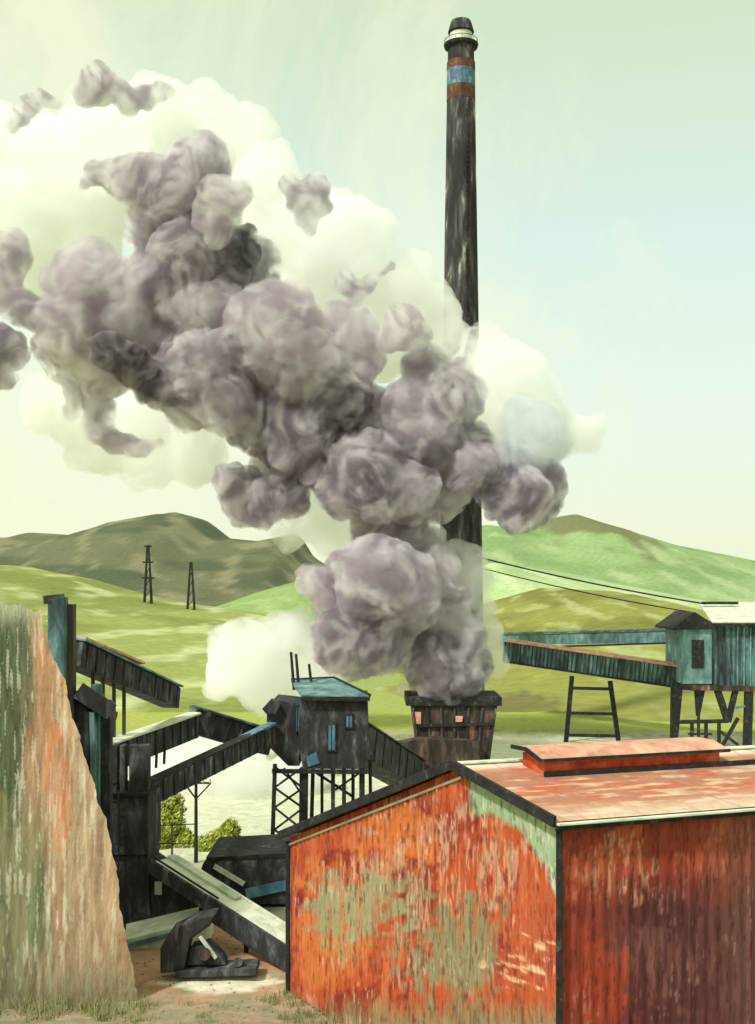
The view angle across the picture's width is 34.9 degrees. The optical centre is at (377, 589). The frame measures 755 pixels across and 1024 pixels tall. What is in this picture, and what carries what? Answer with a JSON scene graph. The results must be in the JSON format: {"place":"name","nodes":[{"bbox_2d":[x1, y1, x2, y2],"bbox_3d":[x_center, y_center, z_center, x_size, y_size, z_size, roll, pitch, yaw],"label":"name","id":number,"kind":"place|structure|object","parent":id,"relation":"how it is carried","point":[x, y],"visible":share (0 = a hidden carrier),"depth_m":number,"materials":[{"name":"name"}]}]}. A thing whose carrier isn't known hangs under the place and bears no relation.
{"place":"outdoors","nodes":[
{"label":"outdoors","id":0,"kind":"place"},
{"bbox_2d":[31,907,285,1018],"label":"gravel","id":1,"kind":"structure","parent":0,"point":[210,985],"depth_m":39.38,"materials":[{"name":"gravel"}]},
{"bbox_2d":[0,565,335,712],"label":"field","id":2,"kind":"structure","parent":0,"point":[210,658],"depth_m":283.20,"materials":[{"name":"green plant"}]},
{"bbox_2d":[142,545,153,603],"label":"pylon","id":3,"kind":"object","parent":2,"relation":"on","point":[146,562],"visible":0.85,"depth_m":399.34,"materials":[{"name":"black metal"}]},
{"bbox_2d":[186,562,195,609],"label":"pylon","id":4,"kind":"object","parent":2,"relation":"on","point":[192,582],"visible":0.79,"depth_m":399.26,"materials":[{"name":"black metal"}]},
{"bbox_2d":[0,984,336,1023],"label":"grass","id":5,"kind":"structure","parent":0,"point":[103,1012],"depth_m":37.38,"materials":[{"name":"green plant"}]},
{"bbox_2d":[0,512,349,606],"bbox_3d":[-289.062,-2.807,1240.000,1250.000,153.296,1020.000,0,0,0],"label":"hill","id":6,"kind":"structure","parent":0,"point":[226,569],"depth_m":951.13,"materials":[{"name":"green plant"}]},
{"bbox_2d":[201,834,296,904],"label":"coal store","id":7,"kind":"structure","parent":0,"point":[252,868],"depth_m":50.00,"materials":[{"name":"steel"},{"name":"blue painted sheet metal"}]},
{"bbox_2d":[215,578,379,626],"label":"hillside","id":8,"kind":"structure","parent":0,"point":[317,601],"depth_m":525.30,"materials":[{"name":"green plant"}]},
{"bbox_2d":[242,630,410,711],"bbox_3d":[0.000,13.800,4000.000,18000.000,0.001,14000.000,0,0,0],"label":"meadow ground","id":9,"kind":"structure","parent":0,"point":[356,660],"depth_m":213.68,"materials":[{"name":"green plant"}]},
{"bbox_2d":[0,711,754,1023],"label":"ground","id":10,"kind":"structure","parent":0,"point":[241,792],"depth_m":74.24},
{"bbox_2d":[0,602,137,1008],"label":"retaining wall","id":11,"kind":"structure","parent":10,"relation":"on","point":[62,930],"depth_m":38.45,"materials":[{"name":"concrete"}]},
{"bbox_2d":[43,594,116,854],"bbox_3d":[-10.689,6.769,43.600,2.555,13.263,1.800,0,0,0],"label":"timber bunker","id":12,"kind":"object","parent":10,"relation":"on","point":[92,707],"visible":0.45,"depth_m":43.24,"materials":[{"name":"wood"}]},
{"bbox_2d":[76,637,182,736],"bbox_3d":[-10.454,7.492,50.101,1.040,11.416,10.468,0,0,11],"label":"conveyor gallery","id":13,"kind":"object","parent":12,"relation":"attached to","point":[115,669],"visible":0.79,"depth_m":48.93,"materials":[{"name":"metal"}]},
{"bbox_2d":[113,743,198,929],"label":"transfer tower","id":14,"kind":"structure","parent":10,"relation":"on","point":[144,894],"depth_m":46.60,"materials":[{"name":"metal"}]},
{"bbox_2d":[113,712,200,767],"bbox_3d":[-9.727,6.859,52.439,0.690,2.011,10.581,0,0,10],"label":"conveyor gallery","id":15,"kind":"object","parent":14,"relation":"attached to","point":[163,736],"visible":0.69,"depth_m":53.22,"materials":[{"name":"metal"}]},
{"bbox_2d":[126,907,213,949],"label":"ramp","id":16,"kind":"structure","parent":10,"relation":"on","point":[154,932],"depth_m":44.68,"materials":[{"name":"metal"}]},
{"bbox_2d":[159,822,196,854],"bbox_3d":[-9.123,11.505,53.652,0.087,3.590,8.342,0,0,5],"label":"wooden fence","id":17,"kind":"object","parent":10,"relation":"on","point":[171,825],"visible":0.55,"depth_m":53.36,"materials":[{"name":"black wood"}]},
{"bbox_2d":[159,793,198,849],"bbox_3d":[-10.683,11.781,61.992,3.021,2.973,2.520,0,0,0],"label":"bush","id":18,"kind":"object","parent":10,"relation":"on","point":[172,809],"visible":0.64,"depth_m":61.57,"materials":[{"name":"green plant"}]},
{"bbox_2d":[187,778,210,862],"bbox_3d":[-8.685,11.195,57.958,1.326,4.410,0.285,0,0,0],"label":"utility pole","id":19,"kind":"object","parent":10,"relation":"on","point":[195,795],"visible":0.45,"depth_m":57.93,"materials":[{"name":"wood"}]},
{"bbox_2d":[160,908,259,977],"bbox_3d":[-5.719,12.038,41.100,3.279,2.128,1.340,0,0,0],"label":"loading machine","id":20,"kind":"object","parent":10,"relation":"on","point":[181,956],"visible":1,"depth_m":40.60,"materials":[{"name":"metal"}]},
{"bbox_2d":[148,854,285,970],"bbox_3d":[-5.461,11.758,44.204,7.493,3.085,1.640,0,0,38],"label":"open conveyor","id":21,"kind":"object","parent":10,"relation":"on","point":[252,925],"visible":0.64,"depth_m":43.84,"materials":[{"name":"metal"}]},
{"bbox_2d":[198,817,241,851],"bbox_3d":[-8.060,12.434,61.039,2.282,1.658,1.872,0,0,0],"label":"bush","id":22,"kind":"object","parent":10,"relation":"on","point":[229,827],"visible":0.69,"depth_m":60.83,"materials":[{"name":"green plant"}]},
{"bbox_2d":[262,652,371,833],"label":"stilted shed","id":23,"kind":"structure","parent":10,"relation":"on","point":[322,727],"depth_m":60.00,"materials":[{"name":"metal"}]},
{"bbox_2d":[151,722,276,802],"bbox_3d":[-7.348,7.637,53.868,0.675,2.053,13.498,0,0,18],"label":"conveyor gallery","id":24,"kind":"object","parent":23,"relation":"attached to","point":[182,776],"visible":0.81,"depth_m":53.28,"materials":[{"name":"steel"},{"name":"blue painted sheet metal"}]},
{"bbox_2d":[189,705,270,754],"bbox_3d":[-7.289,6.952,59.439,4.802,2.727,1.040,0,0,-36],"label":"conveyor gallery","id":25,"kind":"object","parent":23,"relation":"attached to","point":[218,727],"visible":0.65,"depth_m":58.69,"materials":[{"name":"metal"}]},
{"bbox_2d":[295,706,299,732],"bbox_3d":[-4.013,6.471,60.195,0.290,1.344,0.110,0,0,0],"label":"window","id":26,"kind":"structure","parent":23,"relation":"in","point":[297,708],"depth_m":60.15,"materials":[{"name":"blue glass"}]},
{"bbox_2d":[327,723,335,751],"bbox_3d":[-2.299,7.346,59.965,0.490,1.439,0.110,0,0,0],"label":"window","id":27,"kind":"structure","parent":23,"relation":"in","point":[331,727],"depth_m":59.95,"materials":[{"name":"blue glass"}]},
{"bbox_2d":[345,714,352,728],"bbox_3d":[-1.424,6.547,59.965,0.440,0.740,0.110,0,0,0],"label":"window","id":28,"kind":"structure","parent":23,"relation":"in","point":[348,717],"depth_m":59.95,"materials":[{"name":"blue glass"}]},
{"bbox_2d":[365,722,426,784],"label":"conveyor gallery","id":29,"kind":"object","parent":23,"relation":"attached to","point":[393,760],"visible":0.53,"depth_m":67.14,"materials":[{"name":"metal"}]},
{"bbox_2d":[398,690,501,769],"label":"quench tower","id":30,"kind":"structure","parent":10,"relation":"on","point":[457,725],"depth_m":74.88,"materials":[{"name":"wood"}]},
{"bbox_2d":[438,17,483,689],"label":"chimney","id":31,"kind":"object","parent":10,"relation":"on","point":[461,649],"visible":0.96,"depth_m":110.58,"materials":[{"name":"metal"}]},
{"bbox_2d":[475,566,689,611],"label":"overhead cable","id":32,"kind":"object","parent":31,"relation":"attached to","point":[586,592],"visible":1,"depth_m":104.69,"materials":[{"name":"black metal"}]},
{"bbox_2d":[475,556,705,604],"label":"overhead cable","id":33,"kind":"object","parent":31,"relation":"attached to","point":[591,582],"visible":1,"depth_m":106.81,"materials":[{"name":"black metal"}]},
{"bbox_2d":[277,737,754,1023],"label":"red shed","id":34,"kind":"structure","parent":10,"relation":"on","point":[608,882],"depth_m":29.20,"materials":[{"name":"paint"}]},
{"bbox_2d":[502,638,693,741],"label":"conveyor gallery","id":35,"kind":"object","parent":10,"relation":"on","point":[594,663],"visible":0.89,"depth_m":103.50,"materials":[{"name":"metal"}]},
{"bbox_2d":[655,602,754,745],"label":"stilted shed","id":36,"kind":"structure","parent":10,"relation":"on","point":[716,653],"depth_m":98.00,"materials":[{"name":"metal"}]},
{"bbox_2d":[499,628,664,646],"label":"conveyor gallery","id":37,"kind":"object","parent":36,"relation":"attached to","point":[614,637],"visible":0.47,"depth_m":112.10,"materials":[{"name":"teal metal"}]},
{"bbox_2d":[692,640,703,667],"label":"window","id":38,"kind":"structure","parent":36,"relation":"in","point":[697,645],"depth_m":97.49,"materials":[{"name":"black glass"}]},
{"bbox_2d":[0,0,754,579],"label":"sky","id":39,"kind":"structure","parent":0,"point":[222,222],"materials":[{"name":"white"}]},
{"bbox_2d":[326,563,710,633],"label":"hillside","id":40,"kind":"structure","parent":0,"point":[415,607],"depth_m":465.23,"materials":[{"name":"green plant"}]},
{"bbox_2d":[337,514,754,601],"bbox_3d":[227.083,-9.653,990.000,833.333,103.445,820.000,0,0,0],"label":"hill","id":41,"kind":"structure","parent":0,"point":[576,544],"depth_m":760.65,"materials":[{"name":"green plant"}]},
{"bbox_2d":[374,588,754,723],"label":"field","id":42,"kind":"structure","parent":0,"point":[515,687],"depth_m":184.01,"materials":[{"name":"green plant"}]}
]}

